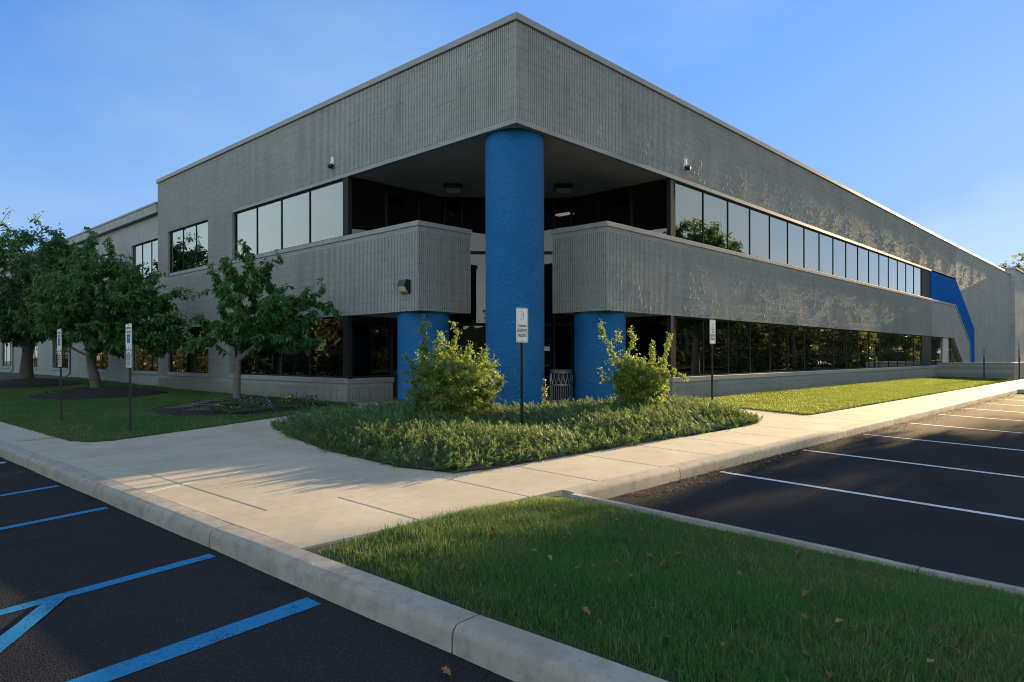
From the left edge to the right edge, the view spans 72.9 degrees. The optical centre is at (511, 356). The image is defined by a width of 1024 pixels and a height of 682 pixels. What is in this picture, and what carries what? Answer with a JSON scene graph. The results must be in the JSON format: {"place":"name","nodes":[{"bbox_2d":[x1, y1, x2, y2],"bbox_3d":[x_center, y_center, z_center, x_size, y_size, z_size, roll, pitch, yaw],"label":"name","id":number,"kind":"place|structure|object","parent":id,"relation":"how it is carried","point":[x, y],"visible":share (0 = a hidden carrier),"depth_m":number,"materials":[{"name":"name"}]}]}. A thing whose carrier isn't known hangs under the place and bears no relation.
{"place":"outdoors","nodes":[
{"label":"outdoors","id":0,"kind":"place"},
{"bbox_2d":[0,372,360,441],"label":"lawn","id":1,"kind":"structure","parent":0,"point":[5,375],"depth_m":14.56,"materials":[{"name":"plant"}]},
{"bbox_2d":[0,378,83,388],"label":"mulch bed","id":2,"kind":"object","parent":1,"relation":"on","point":[27,383],"visible":0.88,"depth_m":27.14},
{"bbox_2d":[0,206,108,378],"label":"maple tree","id":3,"kind":"object","parent":2,"relation":"on","point":[15,323],"visible":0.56,"depth_m":27.45,"materials":[{"name":"green plant"}]},
{"bbox_2d":[57,329,62,420],"bbox_3d":[-9.178,0.541,14.103,0.305,2.200,0.045,-4,-2,43],"label":"accessible parking sign","id":4,"kind":"object","parent":1,"relation":"on","point":[59,345],"visible":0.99,"depth_m":14.09,"materials":[{"name":"white metal"}]},
{"bbox_2d":[30,387,166,399],"bbox_3d":[-13.286,1.170,22.442,4.402,0.343,4.030,0,0,43],"label":"mulch bed","id":5,"kind":"object","parent":1,"relation":"on","point":[100,393],"visible":0.82,"depth_m":21.36,"materials":[{"name":"brown soil"}]},
{"bbox_2d":[24,226,195,387],"bbox_3d":[-13.016,-1.515,22.682,3.913,5.426,5.247,0,0,69],"label":"cherry tree","id":6,"kind":"object","parent":5,"relation":"on","point":[103,323],"visible":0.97,"depth_m":22.03,"materials":[{"name":"green plant"}]},
{"bbox_2d":[125,323,131,430],"bbox_3d":[-6.680,0.529,12.123,0.305,2.200,0.045,-1,-1,43],"label":"accessible parking sign","id":7,"kind":"object","parent":1,"relation":"on","point":[128,327],"visible":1,"depth_m":12.12,"materials":[{"name":"white metal"}]},
{"bbox_2d":[155,398,325,415],"bbox_3d":[-6.529,1.174,16.802,4.407,0.302,4.000,0,0,43],"label":"mulch bed","id":8,"kind":"object","parent":1,"relation":"on","point":[168,411],"visible":0.54,"depth_m":15.63,"materials":[{"name":"brown soil"}]},
{"bbox_2d":[28,386,327,415],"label":"mulch chips","id":9,"kind":"object","parent":8,"relation":"on","point":[155,409],"visible":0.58,"depth_m":17.00,"materials":[{"name":"brown wood"}]},
{"bbox_2d":[164,398,239,410],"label":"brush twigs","id":10,"kind":"object","parent":8,"relation":"on","point":[190,405],"visible":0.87,"depth_m":15.84,"materials":[{"name":"plant"}]},
{"bbox_2d":[237,404,256,412],"bbox_3d":[-5.770,1.119,15.040,0.455,0.207,0.400,0,0,39],"label":"pansy plant","id":11,"kind":"object","parent":8,"relation":"on","point":[245,410],"visible":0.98,"depth_m":15.01,"materials":[{"name":"green plant"}]},
{"bbox_2d":[238,397,256,407],"bbox_3d":[-5.962,1.029,15.615,0.481,0.219,0.423,0,0,23],"label":"pansy plant","id":12,"kind":"object","parent":8,"relation":"on","point":[244,404],"visible":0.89,"depth_m":15.60,"materials":[{"name":"green plant"}]},
{"bbox_2d":[179,239,342,398],"bbox_3d":[-6.342,-0.866,17.353,3.179,4.151,2.966,0,0,43],"label":"cherry tree","id":13,"kind":"object","parent":8,"relation":"on","point":[264,328],"visible":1,"depth_m":17.12,"materials":[{"name":"green plant"}]},
{"bbox_2d":[257,400,274,410],"bbox_3d":[-5.460,1.085,15.348,0.467,0.213,0.411,0,0,30],"label":"pansy plant","id":14,"kind":"object","parent":8,"relation":"on","point":[264,405],"visible":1,"depth_m":15.32,"materials":[{"name":"green plant"}]},
{"bbox_2d":[277,398,297,407],"bbox_3d":[-5.108,1.066,15.748,0.518,0.240,0.478,0,0,26],"label":"pansy plant","id":15,"kind":"object","parent":8,"relation":"on","point":[288,405],"visible":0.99,"depth_m":15.72,"materials":[{"name":"green plant"}]},
{"bbox_2d":[299,394,319,403],"bbox_3d":[-4.909,1.032,16.765,0.561,0.255,0.494,0,0,8],"label":"pansy plant","id":16,"kind":"object","parent":8,"relation":"on","point":[308,402],"visible":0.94,"depth_m":16.72,"materials":[{"name":"green plant"}]},
{"bbox_2d":[0,457,513,681],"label":"parking lot","id":17,"kind":"structure","parent":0,"point":[80,635],"depth_m":4.16,"materials":[{"name":"black asphalt"}]},
{"bbox_2d":[0,485,58,495],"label":"parking line","id":18,"kind":"object","parent":17,"relation":"on","point":[29,490],"visible":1,"depth_m":7.91,"materials":[{"name":"blue paint"}]},
{"bbox_2d":[0,596,67,652],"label":"parking line","id":19,"kind":"object","parent":17,"relation":"on","point":[23,625],"visible":1,"depth_m":4.12,"materials":[{"name":"blue paint"}]},
{"bbox_2d":[0,507,107,529],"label":"parking line","id":20,"kind":"object","parent":17,"relation":"on","point":[47,519],"visible":1,"depth_m":6.58,"materials":[{"name":"blue paint"}]},
{"bbox_2d":[0,554,215,614],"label":"parking line","id":21,"kind":"object","parent":17,"relation":"on","point":[97,586],"visible":1,"depth_m":4.72,"materials":[{"name":"blue paint"}]},
{"bbox_2d":[66,598,319,681],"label":"parking line","id":22,"kind":"object","parent":17,"relation":"on","point":[124,668],"visible":1,"depth_m":3.73,"materials":[{"name":"blue paint"}]},
{"bbox_2d":[0,440,668,681],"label":"kerb","id":23,"kind":"structure","parent":17,"relation":"on","point":[512,653],"depth_m":4.05,"materials":[{"name":"concrete"}]},
{"bbox_2d":[441,666,450,675],"bbox_3d":[-0.311,1.482,3.272,0.042,0.022,0.071,-21,28,-40],"label":"fallen leaf","id":24,"kind":"object","parent":17,"relation":"on","point":[445,669],"visible":1,"depth_m":3.27,"materials":[{"name":"brown plant"}]},
{"bbox_2d":[0,405,683,519],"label":"sidewalk","id":25,"kind":"structure","parent":0,"point":[221,472],"depth_m":8.35,"materials":[{"name":"concrete"}]},
{"bbox_2d":[278,409,758,471],"bbox_3d":[0.626,1.255,13.749,6.470,0.097,10.800,0,0,43],"label":"planting bed","id":26,"kind":"object","parent":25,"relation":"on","point":[473,466],"visible":0.12,"depth_m":9.26,"materials":[{"name":"soil"}]},
{"bbox_2d":[397,314,508,419],"bbox_3d":[-1.011,0.287,12.234,1.889,2.086,1.744,0,0,43],"label":"shrub","id":27,"kind":"object","parent":26,"relation":"on","point":[462,387],"visible":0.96,"depth_m":12.01,"materials":[{"name":"green plant"}]},
{"bbox_2d":[269,393,762,473],"bbox_3d":[0.623,1.059,13.698,6.786,0.601,11.064,0,0,43],"label":"juniper","id":28,"kind":"object","parent":26,"relation":"on","point":[373,422],"visible":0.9,"depth_m":10.73,"materials":[{"name":"green plant"}]},
{"bbox_2d":[516,307,527,424],"bbox_3d":[0.157,0.388,11.305,0.045,2.358,0.282,0,0,43],"label":"parking sign","id":29,"kind":"object","parent":26,"relation":"on","point":[521,325],"visible":1,"depth_m":11.31,"materials":[{"name":"white metal"}]},
{"bbox_2d":[541,379,549,406],"bbox_3d":[0.667,0.839,14.126,0.205,0.773,0.181,0,0,-30],"label":"sapling","id":30,"kind":"object","parent":26,"relation":"on","point":[544,393],"visible":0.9,"depth_m":14.12,"materials":[{"name":"green plant"}]},
{"bbox_2d":[597,319,689,407],"bbox_3d":[2.760,0.279,14.572,1.506,2.143,1.445,0,0,43],"label":"shrub","id":31,"kind":"object","parent":26,"relation":"on","point":[636,379],"visible":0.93,"depth_m":14.44,"materials":[{"name":"green plant"}]},
{"bbox_2d":[0,0,1023,269],"label":"sky","id":32,"kind":"structure","parent":0,"point":[914,107],"materials":[{"name":"blue"}]},
{"bbox_2d":[357,397,808,426],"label":"sidewalk","id":33,"kind":"structure","parent":0,"point":[769,416],"depth_m":15.25,"materials":[{"name":"concrete"}]},
{"bbox_2d":[550,369,572,404],"bbox_3d":[1.225,0.767,17.167,0.572,0.900,0.572,0,0,43],"label":"litter bin","id":34,"kind":"object","parent":33,"relation":"on","point":[561,387],"visible":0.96,"depth_m":16.95,"materials":[{"name":"black metal"}]},
{"bbox_2d":[359,404,820,436],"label":"entrance paving","id":35,"kind":"structure","parent":0,"point":[706,431],"depth_m":12.29,"materials":[{"name":"concrete"}]},
{"bbox_2d":[222,379,1023,549],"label":"sidewalk","id":36,"kind":"structure","parent":0,"point":[309,525],"depth_m":7.41,"materials":[{"name":"concrete"}]},
{"bbox_2d":[1018,343,1019,379],"bbox_3d":[27.470,0.360,37.571,0.080,2.150,0.060,0,0,23],"label":"sign post","id":37,"kind":"object","parent":36,"relation":"on","point":[1019,361],"visible":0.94,"depth_m":37.56,"materials":[{"name":"black metal"}]},
{"bbox_2d":[305,495,1023,681],"bbox_3d":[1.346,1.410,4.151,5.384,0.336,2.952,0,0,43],"label":"grass","id":38,"kind":"structure","parent":0,"point":[987,632],"depth_m":3.86,"materials":[{"name":"green plant"}]},
{"bbox_2d":[607,393,1023,587],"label":"parking lot","id":39,"kind":"structure","parent":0,"point":[978,545],"depth_m":7.73,"materials":[{"name":"black asphalt"}]},
{"bbox_2d":[562,386,1023,498],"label":"kerb","id":40,"kind":"structure","parent":39,"relation":"on","point":[620,485],"depth_m":9.60,"materials":[{"name":"concrete"}]},
{"bbox_2d":[629,395,1013,502],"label":"leaf litter","id":41,"kind":"object","parent":39,"relation":"on","point":[998,398],"visible":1,"depth_m":11.25,"materials":[{"name":"brown plant"}]},
{"bbox_2d":[721,471,1023,519],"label":"parking line","id":42,"kind":"object","parent":39,"relation":"on","point":[880,496],"visible":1,"depth_m":7.66,"materials":[{"name":"white paint"}]},
{"bbox_2d":[805,450,1023,477],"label":"parking line","id":43,"kind":"object","parent":39,"relation":"on","point":[918,464],"visible":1,"depth_m":9.91,"materials":[{"name":"white paint"}]},
{"bbox_2d":[864,434,1023,450],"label":"parking line","id":44,"kind":"object","parent":39,"relation":"on","point":[944,442],"visible":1,"depth_m":12.31,"materials":[{"name":"white paint"}]},
{"bbox_2d":[699,376,1018,414],"bbox_3d":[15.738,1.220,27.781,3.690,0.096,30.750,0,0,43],"label":"lawn","id":45,"kind":"structure","parent":0,"point":[833,402],"depth_m":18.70,"materials":[{"name":"plant"}]},
{"bbox_2d":[0,12,1023,413],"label":"office building","id":46,"kind":"structure","parent":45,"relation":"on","point":[782,270],"depth_m":19.26,"materials":[{"name":"concrete"}]},
{"bbox_2d":[3,342,10,365],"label":"window","id":47,"kind":"structure","parent":46,"relation":"in","point":[6,350],"depth_m":45.38,"materials":[{"name":"clear glass"}]},
{"bbox_2d":[33,346,36,366],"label":"window","id":48,"kind":"structure","parent":46,"relation":"in","point":[35,348],"depth_m":40.50,"materials":[{"name":"clear glass"}]},
{"bbox_2d":[54,338,67,367],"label":"window","id":49,"kind":"structure","parent":46,"relation":"in","point":[64,352],"depth_m":36.69,"materials":[{"name":"brown glass"}]},
{"bbox_2d":[94,344,107,369],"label":"window","id":50,"kind":"structure","parent":46,"relation":"in","point":[102,358],"depth_m":32.16,"materials":[{"name":"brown glass"}]},
{"bbox_2d":[133,239,157,278],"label":"window","id":51,"kind":"structure","parent":46,"relation":"in","point":[145,252],"depth_m":28.30,"materials":[{"name":"clear glass"}]},
{"bbox_2d":[133,343,157,370],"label":"window","id":52,"kind":"structure","parent":46,"relation":"in","point":[142,361],"depth_m":28.63,"materials":[{"name":"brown glass"}]},
{"bbox_2d":[170,220,207,272],"bbox_3d":[-11.664,-3.915,25.086,3.550,1.585,0.040,0,0,43],"label":"window","id":53,"kind":"structure","parent":46,"relation":"in","point":[188,245],"depth_m":25.09,"materials":[{"name":"clear glass"}]},
{"bbox_2d":[170,327,207,372],"bbox_3d":[-11.655,-0.225,25.086,3.550,1.635,0.040,0,0,43],"label":"window","id":54,"kind":"structure","parent":46,"relation":"in","point":[197,362],"depth_m":24.99,"materials":[{"name":"brown glass"}]},
{"bbox_2d":[234,206,256,258],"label":"window","id":55,"kind":"structure","parent":46,"relation":"in","point":[245,220],"depth_m":22.01,"materials":[{"name":"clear glass"}]},
{"bbox_2d":[235,333,256,374],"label":"window","id":56,"kind":"structure","parent":46,"relation":"in","point":[248,364],"depth_m":21.98,"materials":[{"name":"black glass"}]},
{"bbox_2d":[257,199,280,253],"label":"window","id":57,"kind":"structure","parent":46,"relation":"in","point":[268,214],"depth_m":21.03,"materials":[{"name":"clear glass"}]},
{"bbox_2d":[257,326,281,375],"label":"window","id":58,"kind":"structure","parent":46,"relation":"in","point":[269,361],"depth_m":21.04,"materials":[{"name":"black glass"}]},
{"bbox_2d":[281,190,309,248],"bbox_3d":[-6.235,-3.903,19.977,1.580,1.535,0.040,0,0,43],"label":"window","id":59,"kind":"structure","parent":46,"relation":"in","point":[294,208],"depth_m":19.98,"materials":[{"name":"clear glass"}]},
{"bbox_2d":[282,326,309,376],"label":"window","id":60,"kind":"structure","parent":46,"relation":"in","point":[297,364],"depth_m":19.91,"materials":[{"name":"black glass"}]},
{"bbox_2d":[309,179,342,242],"bbox_3d":[-5.026,-3.906,18.839,1.740,1.535,0.040,0,0,43],"label":"window","id":61,"kind":"structure","parent":46,"relation":"in","point":[325,201],"depth_m":18.86,"materials":[{"name":"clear glass"}]},
{"bbox_2d":[310,316,342,377],"bbox_3d":[-5.017,-0.241,18.839,1.740,1.635,0.040,0,0,43],"label":"window","id":62,"kind":"structure","parent":46,"relation":"in","point":[326,358],"depth_m":18.80,"materials":[{"name":"black glass"}]},
{"bbox_2d":[397,279,410,293],"bbox_3d":[-2.537,-1.634,16.240,0.280,0.320,0.189,0,0,43],"label":"wall lamp","id":63,"kind":"object","parent":46,"relation":"attached to","point":[404,285],"visible":1,"depth_m":16.18,"materials":[{"name":"black metal"}]},
{"bbox_2d":[444,183,462,195],"bbox_3d":[-1.613,-4.586,19.097,0.500,0.250,0.500,0,0,-2],"label":"canopy light","id":64,"kind":"object","parent":46,"relation":"attached to","point":[453,189],"visible":1,"depth_m":18.89,"materials":[{"name":"black metal"}]},
{"bbox_2d":[553,184,572,195],"bbox_3d":[1.414,-4.593,19.133,0.500,0.250,0.500,0,0,-2],"label":"canopy light","id":65,"kind":"object","parent":46,"relation":"attached to","point":[562,189],"visible":1,"depth_m":18.92,"materials":[{"name":"black metal"}]},
{"bbox_2d":[675,181,703,243],"bbox_3d":[4.860,-3.929,19.104,0.040,1.535,1.640,0,0,43],"label":"window","id":66,"kind":"structure","parent":46,"relation":"in","point":[689,218],"depth_m":19.15,"materials":[{"name":"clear glass"}]},
{"bbox_2d":[676,316,703,376],"bbox_3d":[4.869,-0.264,19.104,0.040,1.635,1.640,0,0,43],"label":"window","id":67,"kind":"structure","parent":46,"relation":"in","point":[689,330],"depth_m":19.14,"materials":[{"name":"black glass"}]},
{"bbox_2d":[703,191,727,249],"bbox_3d":[5.947,-3.932,20.259,0.040,1.535,1.530,0,0,43],"label":"window","id":68,"kind":"structure","parent":46,"relation":"in","point":[715,208],"depth_m":20.26,"materials":[{"name":"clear glass"}]},
{"bbox_2d":[704,318,728,375],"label":"window","id":69,"kind":"structure","parent":46,"relation":"in","point":[720,348],"depth_m":20.34,"materials":[{"name":"black glass"}]},
{"bbox_2d":[728,200,749,254],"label":"window","id":70,"kind":"structure","parent":46,"relation":"in","point":[738,214],"depth_m":21.35,"materials":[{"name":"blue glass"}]},
{"bbox_2d":[728,320,749,374],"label":"window","id":71,"kind":"structure","parent":46,"relation":"in","point":[738,331],"depth_m":21.39,"materials":[{"name":"black glass"}]},
{"bbox_2d":[750,208,769,259],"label":"window","id":72,"kind":"structure","parent":46,"relation":"in","point":[759,221],"depth_m":22.46,"materials":[{"name":"clear glass"}]},
{"bbox_2d":[750,322,769,373],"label":"window","id":73,"kind":"structure","parent":46,"relation":"in","point":[759,332],"depth_m":22.44,"materials":[{"name":"black glass"}]},
{"bbox_2d":[770,215,787,263],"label":"window","id":74,"kind":"structure","parent":46,"relation":"in","point":[778,226],"depth_m":23.56,"materials":[{"name":"clear glass"}]},
{"bbox_2d":[770,324,787,372],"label":"window","id":75,"kind":"structure","parent":46,"relation":"in","point":[778,332],"depth_m":23.55,"materials":[{"name":"black glass"}]},
{"bbox_2d":[788,221,804,267],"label":"window","id":76,"kind":"structure","parent":46,"relation":"in","point":[796,255],"depth_m":24.71,"materials":[{"name":"clear glass"}]},
{"bbox_2d":[788,325,804,371],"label":"window","id":77,"kind":"structure","parent":46,"relation":"in","point":[796,334],"depth_m":24.70,"materials":[{"name":"black glass"}]},
{"bbox_2d":[804,227,819,271],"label":"window","id":78,"kind":"structure","parent":46,"relation":"in","point":[811,237],"depth_m":25.83,"materials":[{"name":"clear glass"}]},
{"bbox_2d":[805,326,819,370],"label":"window","id":79,"kind":"structure","parent":46,"relation":"in","point":[812,334],"depth_m":25.82,"materials":[{"name":"black glass"}]},
{"bbox_2d":[820,233,832,274],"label":"window","id":80,"kind":"structure","parent":46,"relation":"in","point":[826,241],"depth_m":26.91,"materials":[{"name":"clear glass"}]},
{"bbox_2d":[820,327,833,369],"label":"window","id":81,"kind":"structure","parent":46,"relation":"in","point":[826,334],"depth_m":26.90,"materials":[{"name":"black glass"}]},
{"bbox_2d":[833,237,845,277],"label":"window","id":82,"kind":"structure","parent":46,"relation":"in","point":[839,246],"depth_m":27.98,"materials":[{"name":"clear glass"}]},
{"bbox_2d":[834,329,845,369],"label":"window","id":83,"kind":"structure","parent":46,"relation":"in","point":[839,334],"depth_m":27.97,"materials":[{"name":"black glass"}]},
{"bbox_2d":[846,242,857,280],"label":"window","id":84,"kind":"structure","parent":46,"relation":"in","point":[851,249],"depth_m":29.06,"materials":[{"name":"clear glass"}]},
{"bbox_2d":[846,330,857,368],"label":"window","id":85,"kind":"structure","parent":46,"relation":"in","point":[851,335],"depth_m":29.05,"materials":[{"name":"black glass"}]},
{"bbox_2d":[858,246,868,283],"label":"window","id":86,"kind":"structure","parent":46,"relation":"in","point":[863,254],"depth_m":30.21,"materials":[{"name":"clear glass"}]},
{"bbox_2d":[858,331,868,368],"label":"window","id":87,"kind":"structure","parent":46,"relation":"in","point":[863,336],"depth_m":30.19,"materials":[{"name":"black glass"}]},
{"bbox_2d":[869,250,878,285],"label":"window","id":88,"kind":"structure","parent":46,"relation":"in","point":[873,256],"depth_m":31.25,"materials":[{"name":"clear glass"}]},
{"bbox_2d":[869,331,879,367],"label":"window","id":89,"kind":"structure","parent":46,"relation":"in","point":[874,358],"depth_m":31.34,"materials":[{"name":"black glass"}]},
{"bbox_2d":[879,253,888,287],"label":"window","id":90,"kind":"structure","parent":46,"relation":"in","point":[883,260],"depth_m":32.37,"materials":[{"name":"clear glass"}]},
{"bbox_2d":[879,332,888,367],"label":"window","id":91,"kind":"structure","parent":46,"relation":"in","point":[883,337],"depth_m":32.42,"materials":[{"name":"black glass"}]},
{"bbox_2d":[889,257,897,290],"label":"window","id":92,"kind":"structure","parent":46,"relation":"in","point":[893,263],"depth_m":33.55,"materials":[{"name":"clear glass"}]},
{"bbox_2d":[889,333,897,366],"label":"window","id":93,"kind":"structure","parent":46,"relation":"in","point":[893,337],"depth_m":33.54,"materials":[{"name":"black glass"}]},
{"bbox_2d":[898,260,905,291],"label":"window","id":94,"kind":"structure","parent":46,"relation":"in","point":[901,265],"depth_m":34.58,"materials":[{"name":"clear glass"}]},
{"bbox_2d":[898,334,905,366],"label":"window","id":95,"kind":"structure","parent":46,"relation":"in","point":[901,337],"depth_m":34.58,"materials":[{"name":"black glass"}]},
{"bbox_2d":[906,263,913,293],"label":"window","id":96,"kind":"structure","parent":46,"relation":"in","point":[909,268],"depth_m":35.67,"materials":[{"name":"clear glass"}]},
{"bbox_2d":[906,334,913,366],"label":"window","id":97,"kind":"structure","parent":46,"relation":"in","point":[909,338],"depth_m":35.65,"materials":[{"name":"black glass"}]},
{"bbox_2d":[914,266,920,295],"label":"window","id":98,"kind":"structure","parent":46,"relation":"in","point":[917,271],"depth_m":36.82,"materials":[{"name":"clear glass"}]},
{"bbox_2d":[914,335,921,365],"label":"window","id":99,"kind":"structure","parent":46,"relation":"in","point":[917,338],"depth_m":36.80,"materials":[{"name":"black glass"}]},
{"bbox_2d":[931,336,941,364],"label":"window","id":100,"kind":"structure","parent":46,"relation":"in","point":[936,342],"depth_m":40.19,"materials":[{"name":"black glass"}]},
{"bbox_2d":[942,337,948,361],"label":"door","id":101,"kind":"structure","parent":46,"relation":"in","point":[945,357],"depth_m":41.52,"materials":[{"name":"paint"}]},
{"bbox_2d":[710,320,715,400],"bbox_3d":[4.991,0.315,17.288,0.045,2.452,0.300,0,0,43],"label":"parking sign","id":102,"kind":"object","parent":45,"relation":"on","point":[712,332],"visible":1,"depth_m":17.29,"materials":[{"name":"white metal"}]},
{"bbox_2d":[571,494,1023,595],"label":"kerb","id":103,"kind":"structure","parent":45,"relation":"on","point":[795,542],"depth_m":5.32,"materials":[{"name":"concrete"}]},
{"bbox_2d":[937,362,1023,378],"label":"wall","id":104,"kind":"structure","parent":45,"relation":"on","point":[992,370],"depth_m":38.34,"materials":[{"name":"concrete"}]},
{"bbox_2d":[983,343,984,378],"bbox_3d":[24.768,0.353,36.407,0.080,2.150,0.060,0,0,23],"label":"sign post","id":105,"kind":"object","parent":45,"relation":"on","point":[983,362],"visible":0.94,"depth_m":36.39,"materials":[{"name":"black metal"}]},
{"bbox_2d":[998,261,1023,270],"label":"tree","id":106,"kind":"object","parent":45,"relation":"on","point":[1018,265],"depth_m":100.74,"materials":[{"name":"green plant"}]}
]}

